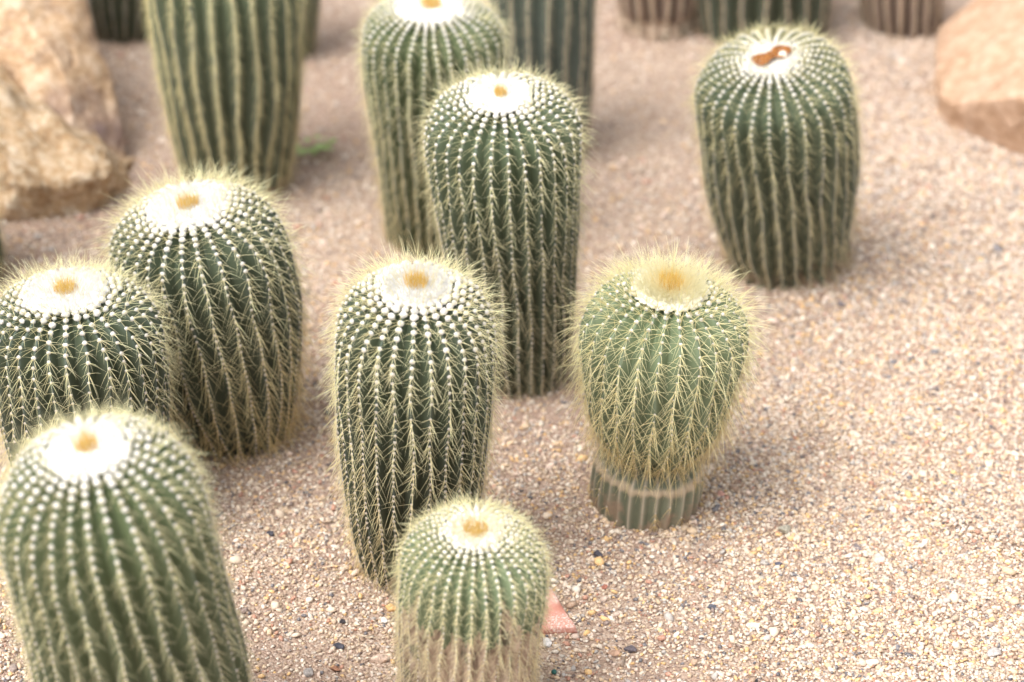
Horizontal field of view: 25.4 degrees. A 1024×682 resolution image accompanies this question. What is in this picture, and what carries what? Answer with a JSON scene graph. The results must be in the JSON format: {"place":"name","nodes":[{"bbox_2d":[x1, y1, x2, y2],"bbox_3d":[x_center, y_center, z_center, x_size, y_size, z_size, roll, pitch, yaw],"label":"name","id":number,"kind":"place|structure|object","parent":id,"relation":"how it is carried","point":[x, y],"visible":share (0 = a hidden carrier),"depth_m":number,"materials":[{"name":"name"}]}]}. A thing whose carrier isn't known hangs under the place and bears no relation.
{"place":"outdoors","nodes":[
{"label":"outdoors","id":0,"kind":"place"},
{"bbox_2d":[0,0,1023,681],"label":"ground","id":1,"kind":"structure","parent":0,"point":[622,92],"depth_m":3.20,"materials":[{"name":"beige gravel"}]},
{"bbox_2d":[0,113,16,283],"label":"barrel cactus","id":2,"kind":"object","parent":1,"relation":"on","point":[2,253],"visible":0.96,"depth_m":3.44,"materials":[{"name":"plant"}]},
{"bbox_2d":[9,663,17,671],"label":"stone","id":3,"kind":"object","parent":1,"relation":"on","point":[14,668],"visible":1,"depth_m":2.65,"materials":[{"name":"stone"}]},
{"bbox_2d":[0,0,125,159],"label":"boulder","id":4,"kind":"object","parent":1,"relation":"on","point":[51,56],"visible":0.51,"depth_m":3.75,"materials":[{"name":"beige stone"}]},
{"bbox_2d":[0,64,134,220],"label":"boulder","id":5,"kind":"object","parent":1,"relation":"on","point":[55,165],"visible":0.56,"depth_m":3.60,"materials":[{"name":"beige stone"}]},
{"bbox_2d":[0,247,190,486],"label":"barrel cactus","id":6,"kind":"object","parent":1,"relation":"on","point":[71,335],"visible":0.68,"depth_m":2.72,"materials":[{"name":"plant"}]},
{"bbox_2d":[86,0,151,44],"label":"barrel cactus","id":7,"kind":"object","parent":1,"relation":"on","point":[118,21],"visible":0.68,"depth_m":4.18,"materials":[{"name":"plant"}]},
{"bbox_2d":[0,391,264,681],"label":"barrel cactus","id":8,"kind":"object","parent":1,"relation":"on","point":[112,562],"visible":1,"depth_m":2.21,"materials":[{"name":"plant"}]},
{"bbox_2d":[75,158,328,469],"bbox_3d":[-0.388,0.007,3.019,0.322,0.512,0.314,-5,36,3],"label":"barrel cactus","id":9,"kind":"object","parent":1,"relation":"on","point":[214,256],"visible":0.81,"depth_m":2.90,"materials":[{"name":"plant"}]},
{"bbox_2d":[137,0,309,197],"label":"barrel cactus","id":10,"kind":"object","parent":1,"relation":"on","point":[229,75],"visible":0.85,"depth_m":3.55,"materials":[{"name":"green plant"}]},
{"bbox_2d":[266,531,273,536],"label":"stone","id":11,"kind":"object","parent":1,"relation":"on","point":[271,533],"visible":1,"depth_m":2.89,"materials":[{"name":"grey stone"}]},
{"bbox_2d":[280,505,291,512],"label":"stone","id":12,"kind":"object","parent":1,"relation":"on","point":[285,509],"visible":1,"depth_m":2.94,"materials":[{"name":"beige stone"}]},
{"bbox_2d":[303,668,312,676],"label":"stone","id":13,"kind":"object","parent":1,"relation":"on","point":[307,672],"visible":1,"depth_m":2.66,"materials":[{"name":"grey stone"}]},
{"bbox_2d":[300,0,324,59],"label":"barrel cactus","id":14,"kind":"object","parent":1,"relation":"on","point":[311,15],"visible":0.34,"depth_m":4.13,"materials":[{"name":"plant"}]},
{"bbox_2d":[295,135,336,155],"bbox_3d":[-0.334,-0.327,3.827,0.076,0.025,0.074,0,31,0],"label":"seedling","id":15,"kind":"object","parent":1,"relation":"on","point":[317,148],"visible":0.96,"depth_m":3.82,"materials":[{"name":"green plant"}]},
{"bbox_2d":[325,665,339,670],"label":"stone","id":16,"kind":"object","parent":1,"relation":"on","point":[334,668],"visible":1,"depth_m":2.66,"materials":[{"name":"orange stone"}]},
{"bbox_2d":[332,642,344,652],"bbox_3d":[-0.204,0.363,2.699,0.013,0.009,0.021,-20,36,-29],"label":"stone","id":17,"kind":"object","parent":1,"relation":"on","point":[337,645],"visible":1,"depth_m":2.70,"materials":[{"name":"grey stone"}]},
{"bbox_2d":[371,653,387,663],"bbox_3d":[-0.156,0.373,2.682,0.020,0.012,0.019,27,40,37],"label":"stone","id":18,"kind":"object","parent":1,"relation":"on","point":[379,658],"visible":1,"depth_m":2.68,"materials":[{"name":"beige stone"}]},
{"bbox_2d":[381,617,387,623],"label":"stone","id":19,"kind":"object","parent":1,"relation":"on","point":[384,620],"visible":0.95,"depth_m":2.74,"materials":[{"name":"white stone"}]},
{"bbox_2d":[385,603,396,611],"bbox_3d":[-0.146,0.323,2.757,0.011,0.009,0.013,-18,35,-27],"label":"stone","id":20,"kind":"object","parent":1,"relation":"on","point":[388,606],"visible":0.88,"depth_m":2.75,"materials":[{"name":"yellow stone"}]},
{"bbox_2d":[306,237,521,596],"bbox_3d":[-0.114,0.117,2.714,0.252,0.519,0.266,2,38,-1],"label":"barrel cactus","id":21,"kind":"object","parent":1,"relation":"on","point":[414,362],"visible":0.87,"depth_m":2.60,"materials":[{"name":"green plant"}]},
{"bbox_2d":[345,0,516,260],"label":"barrel cactus","id":22,"kind":"object","parent":1,"relation":"on","point":[411,50],"visible":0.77,"depth_m":3.35,"materials":[{"name":"plant"}]},
{"bbox_2d":[380,490,558,681],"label":"barrel cactus","id":23,"kind":"object","parent":1,"relation":"on","point":[472,586],"visible":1,"depth_m":2.44,"materials":[{"name":"green plant"}]},
{"bbox_2d":[408,52,600,405],"bbox_3d":[-0.002,-0.129,3.091,0.259,0.542,0.260,-2,38,2],"label":"barrel cactus","id":24,"kind":"object","parent":1,"relation":"on","point":[503,155],"visible":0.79,"depth_m":2.96,"materials":[{"name":"green plant"}]},
{"bbox_2d":[485,0,602,154],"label":"barrel cactus","id":25,"kind":"object","parent":1,"relation":"on","point":[553,37],"visible":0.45,"depth_m":3.68,"materials":[{"name":"plant"}]},
{"bbox_2d":[543,636,551,647],"bbox_3d":[0.041,0.360,2.701,0.012,0.021,0.030,-3,31,-5],"label":"stone","id":26,"kind":"object","parent":1,"relation":"on","point":[548,642],"visible":0.81,"depth_m":2.70,"materials":[{"name":"white stone"}]},
{"bbox_2d":[541,589,577,633],"bbox_3d":[0.047,0.326,2.740,0.062,0.011,0.073,-2,38,1],"label":"stone shard","id":27,"kind":"object","parent":1,"relation":"on","point":[560,621],"visible":0.58,"depth_m":2.72,"materials":[{"name":"pink stone"}]},
{"bbox_2d":[593,550,602,556],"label":"stone","id":28,"kind":"object","parent":1,"relation":"on","point":[598,553],"visible":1,"depth_m":2.84,"materials":[{"name":"grey stone"}]},
{"bbox_2d":[607,650,620,656],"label":"stone","id":29,"kind":"object","parent":1,"relation":"on","point":[614,653],"visible":1,"depth_m":2.68,"materials":[{"name":"stone"}]},
{"bbox_2d":[616,645,636,652],"bbox_3d":[0.131,0.363,2.695,0.038,0.015,0.012,18,35,27],"label":"stone","id":30,"kind":"object","parent":1,"relation":"on","point":[631,648],"visible":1,"depth_m":2.68,"materials":[{"name":"grey stone"}]},
{"bbox_2d":[610,0,697,41],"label":"barrel cactus","id":31,"kind":"object","parent":1,"relation":"on","point":[657,20],"visible":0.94,"depth_m":4.22,"materials":[{"name":"brown plant"}]},
{"bbox_2d":[551,236,776,532],"bbox_3d":[0.183,0.066,2.854,0.293,0.402,0.283,3,33,-2],"label":"barrel cactus","id":32,"kind":"object","parent":1,"relation":"on","point":[662,352],"visible":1,"depth_m":2.77,"materials":[{"name":"plant"}]},
{"bbox_2d":[707,604,715,609],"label":"stone","id":33,"kind":"object","parent":1,"relation":"on","point":[710,606],"visible":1,"depth_m":2.75,"materials":[{"name":"grey stone"}]},
{"bbox_2d":[717,491,724,495],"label":"stone","id":34,"kind":"object","parent":1,"relation":"on","point":[720,493],"visible":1,"depth_m":2.95,"materials":[{"name":"stone"}]},
{"bbox_2d":[735,592,759,600],"bbox_3d":[0.286,0.310,2.769,0.032,0.003,0.003,17,35,26],"label":"dry twig","id":35,"kind":"object","parent":1,"relation":"on","point":[749,596],"visible":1,"depth_m":2.77,"materials":[{"name":"beige wood"}]},
{"bbox_2d":[746,622,759,628],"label":"stone","id":36,"kind":"object","parent":1,"relation":"on","point":[751,625],"visible":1,"depth_m":2.72,"materials":[{"name":"white stone"}]},
{"bbox_2d":[691,0,837,45],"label":"barrel cactus","id":37,"kind":"object","parent":1,"relation":"on","point":[715,18],"visible":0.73,"depth_m":4.15,"materials":[{"name":"plant"}]},
{"bbox_2d":[681,15,874,294],"bbox_3d":[0.399,-0.260,3.382,0.282,0.464,0.285,-7,43,5],"label":"barrel cactus","id":38,"kind":"object","parent":1,"relation":"on","point":[777,126],"visible":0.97,"depth_m":3.27,"materials":[{"name":"plant"}]},
{"bbox_2d":[778,525,790,534],"bbox_3d":[0.345,0.238,2.883,0.015,0.010,0.016,15,34,23],"label":"stone","id":39,"kind":"object","parent":1,"relation":"on","point":[784,529],"visible":1,"depth_m":2.88,"materials":[{"name":"beige stone"}]},
{"bbox_2d":[837,301,844,306],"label":"stone","id":40,"kind":"object","parent":1,"relation":"on","point":[841,304],"visible":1,"depth_m":3.38,"materials":[{"name":"grey stone"}]},
{"bbox_2d":[853,543,861,549],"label":"stone","id":41,"kind":"object","parent":1,"relation":"on","point":[855,545],"visible":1,"depth_m":2.86,"materials":[{"name":"beige stone"}]},
{"bbox_2d":[873,553,885,563],"bbox_3d":[0.458,0.271,2.846,0.017,0.009,0.031,0,31,0],"label":"stone","id":42,"kind":"object","parent":1,"relation":"on","point":[878,557],"visible":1,"depth_m":2.84,"materials":[{"name":"white stone"}]},
{"bbox_2d":[855,0,949,39],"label":"barrel cactus","id":43,"kind":"object","parent":1,"relation":"on","point":[912,19],"visible":0.88,"depth_m":4.21,"materials":[{"name":"plant"}]},
{"bbox_2d":[934,0,1023,155],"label":"boulder","id":44,"kind":"object","parent":1,"relation":"on","point":[979,70],"visible":0.81,"depth_m":3.90,"materials":[{"name":"beige stone"}]},
{"bbox_2d":[985,629,1000,657],"bbox_3d":[0.567,0.361,2.680,0.019,0.023,0.043,25,39,35],"label":"stone","id":45,"kind":"object","parent":1,"relation":"on","point":[993,652],"visible":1,"depth_m":2.68,"materials":[{"name":"white stone"}]}
]}

